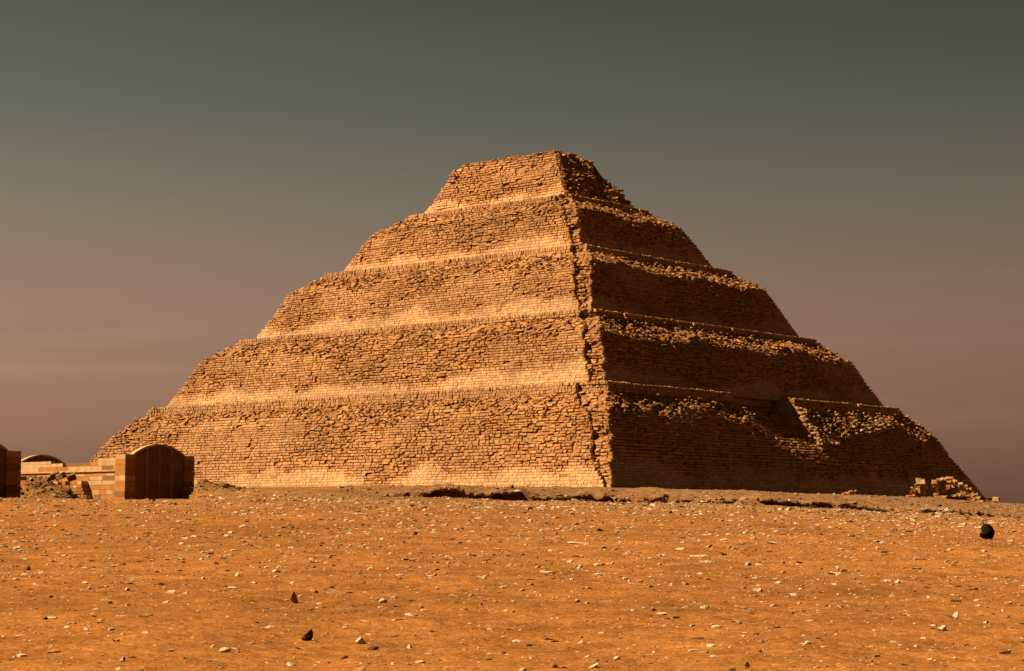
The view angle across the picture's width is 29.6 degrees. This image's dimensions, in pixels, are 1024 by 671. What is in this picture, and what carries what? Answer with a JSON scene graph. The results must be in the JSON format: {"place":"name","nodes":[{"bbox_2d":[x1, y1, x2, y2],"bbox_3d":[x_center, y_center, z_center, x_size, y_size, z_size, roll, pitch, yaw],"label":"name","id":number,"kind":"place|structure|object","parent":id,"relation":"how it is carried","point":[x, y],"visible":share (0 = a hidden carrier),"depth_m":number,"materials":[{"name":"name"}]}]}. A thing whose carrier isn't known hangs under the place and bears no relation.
{"place":"outdoors","nodes":[
{"label":"outdoors","id":0,"kind":"place"},
{"bbox_2d":[0,476,1023,670],"bbox_3d":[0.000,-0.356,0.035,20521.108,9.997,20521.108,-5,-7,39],"label":"ground","id":1,"kind":"structure","parent":0,"point":[82,646],"depth_m":37.08,"materials":[{"name":"orange sand"}]},
{"bbox_2d":[0,444,20,497],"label":"chapel","id":2,"kind":"structure","parent":1,"relation":"on","point":[10,470],"depth_m":148.80,"materials":[{"name":"stone"}]},
{"bbox_2d":[21,455,64,463],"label":"chapel","id":3,"kind":"structure","parent":1,"relation":"on","point":[40,458],"depth_m":221.53,"materials":[{"name":"stone"}]},
{"bbox_2d":[47,650,61,652],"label":"rock","id":4,"kind":"object","parent":1,"relation":"on","point":[50,651],"visible":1,"depth_m":24.21,"materials":[{"name":"beige stone"}]},
{"bbox_2d":[21,458,114,498],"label":"enclosure wall","id":5,"kind":"structure","parent":1,"relation":"on","point":[99,476],"depth_m":189.23,"materials":[{"name":"stone"}]},
{"bbox_2d":[53,481,91,498],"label":"rough masonry","id":6,"kind":"object","parent":1,"relation":"on","point":[81,489],"visible":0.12,"depth_m":189.06,"materials":[{"name":"stone"}]},
{"bbox_2d":[105,597,111,603],"bbox_3d":[-6.759,4.452,32.474,0.120,0.128,0.112,1,-6,-12],"label":"rock","id":7,"kind":"object","parent":1,"relation":"on","point":[108,601],"visible":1,"depth_m":32.45,"materials":[{"name":"stone"}]},
{"bbox_2d":[20,476,253,498],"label":"rubble","id":8,"kind":"object","parent":1,"relation":"on","point":[222,485],"visible":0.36,"depth_m":169.28,"materials":[{"name":"beige stone"}]},
{"bbox_2d":[50,471,58,480],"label":"fallen block","id":9,"kind":"object","parent":8,"relation":"on","point":[52,475],"depth_m":175.54,"materials":[{"name":"stone"}]},
{"bbox_2d":[55,472,66,480],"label":"fallen block","id":10,"kind":"object","parent":8,"relation":"on","point":[60,476],"depth_m":175.44,"materials":[{"name":"stone"}]},
{"bbox_2d":[66,472,76,481],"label":"fallen block","id":11,"kind":"object","parent":8,"relation":"on","point":[71,477],"depth_m":175.59,"materials":[{"name":"stone"}]},
{"bbox_2d":[115,444,193,499],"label":"chapel","id":12,"kind":"structure","parent":1,"relation":"on","point":[157,471],"depth_m":188.55,"materials":[{"name":"stone"}]},
{"bbox_2d":[219,647,230,652],"bbox_3d":[-3.511,3.852,23.733,0.151,0.069,0.069,3,-6,-29],"label":"rock","id":13,"kind":"object","parent":1,"relation":"on","point":[224,649],"visible":1,"depth_m":23.72,"materials":[{"name":"beige stone"}]},
{"bbox_2d":[290,591,297,602],"bbox_3d":[-3.680,4.420,32.729,0.130,0.204,0.183,0,-6,-1],"label":"rock","id":14,"kind":"object","parent":1,"relation":"on","point":[293,598],"visible":1,"depth_m":32.68,"materials":[{"name":"brown stone"}]},
{"bbox_2d":[301,629,312,640],"bbox_3d":[-2.719,3.981,25.721,0.161,0.182,0.150,8,-8,-7],"label":"rock","id":15,"kind":"object","parent":1,"relation":"on","point":[308,636],"visible":0.99,"depth_m":25.68,"materials":[{"name":"brown stone"}]},
{"bbox_2d":[355,637,365,643],"bbox_3d":[-1.954,3.945,24.996,0.132,0.110,0.160,3,-6,-28],"label":"rock","id":16,"kind":"object","parent":1,"relation":"on","point":[359,640],"visible":1,"depth_m":24.94,"materials":[{"name":"beige stone"}]},
{"bbox_2d":[355,666,365,670],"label":"rock","id":17,"kind":"object","parent":1,"relation":"on","point":[361,668],"visible":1,"depth_m":21.71,"materials":[{"name":"orange stone"}]},
{"bbox_2d":[368,646,378,649],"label":"rock","id":18,"kind":"object","parent":1,"relation":"on","point":[373,648],"visible":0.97,"depth_m":24.42,"materials":[{"name":"brown stone"}]},
{"bbox_2d":[379,598,386,602],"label":"rock","id":19,"kind":"object","parent":1,"relation":"on","point":[382,600],"visible":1,"depth_m":32.69,"materials":[{"name":"beige stone"}]},
{"bbox_2d":[0,481,1023,670],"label":"pebbles","id":20,"kind":"object","parent":1,"relation":"on","point":[608,506],"visible":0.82,"depth_m":63.46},
{"bbox_2d":[90,149,983,496],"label":"step pyramid","id":21,"kind":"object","parent":1,"relation":"on","point":[554,317],"visible":0.94,"depth_m":326.95,"materials":[{"name":"stone"}]},
{"bbox_2d":[567,542,588,543],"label":"rock","id":22,"kind":"object","parent":1,"relation":"on","point":[577,543],"visible":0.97,"depth_m":62.08,"materials":[{"name":"beige stone"}]},
{"bbox_2d":[337,484,1023,518],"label":"bank rubble","id":23,"kind":"object","parent":1,"relation":"on","point":[932,511],"visible":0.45,"depth_m":177.79,"materials":[{"name":"brown stone"}]},
{"bbox_2d":[698,559,712,562],"bbox_3d":[4.838,5.646,48.400,0.393,0.109,0.357,1,-7,-4],"label":"rock","id":24,"kind":"object","parent":1,"relation":"on","point":[708,561],"visible":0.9,"depth_m":48.29,"materials":[{"name":"beige stone"}]},
{"bbox_2d":[402,487,1023,517],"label":"bank crust","id":25,"kind":"object","parent":1,"relation":"on","point":[575,496],"visible":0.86,"depth_m":175.82},
{"bbox_2d":[842,490,856,494],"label":"fallen blocks","id":26,"kind":"object","parent":1,"relation":"on","point":[850,492],"depth_m":239.07,"materials":[{"name":"stone"}]},
{"bbox_2d":[938,625,946,630],"bbox_3d":[6.109,4.164,27.480,0.102,0.108,0.133,3,-7,-32],"label":"rock","id":27,"kind":"object","parent":1,"relation":"on","point":[942,628],"visible":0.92,"depth_m":27.44,"materials":[{"name":"beige stone"}]},
{"bbox_2d":[906,477,999,502],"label":"ruined wall","id":28,"kind":"structure","parent":1,"relation":"on","point":[955,489],"depth_m":245.88,"materials":[{"name":"stone"}]},
{"bbox_2d":[952,612,958,618],"bbox_3d":[6.911,4.370,30.214,0.120,0.121,0.076,-3,-6,31],"label":"rock","id":29,"kind":"object","parent":1,"relation":"on","point":[955,615],"visible":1,"depth_m":30.19,"materials":[{"name":"beige stone"}]},
{"bbox_2d":[980,521,994,538],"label":"rock","id":30,"kind":"object","parent":1,"relation":"on","point":[987,531],"visible":1,"depth_m":69.25,"materials":[{"name":"black stone"}]},
{"bbox_2d":[999,650,1010,653],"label":"rock","id":31,"kind":"object","parent":1,"relation":"on","point":[1005,652],"visible":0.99,"depth_m":23.44,"materials":[{"name":"brown stone"}]},
{"bbox_2d":[0,0,1023,503],"label":"sky","id":32,"kind":"structure","parent":0,"point":[172,171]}
]}

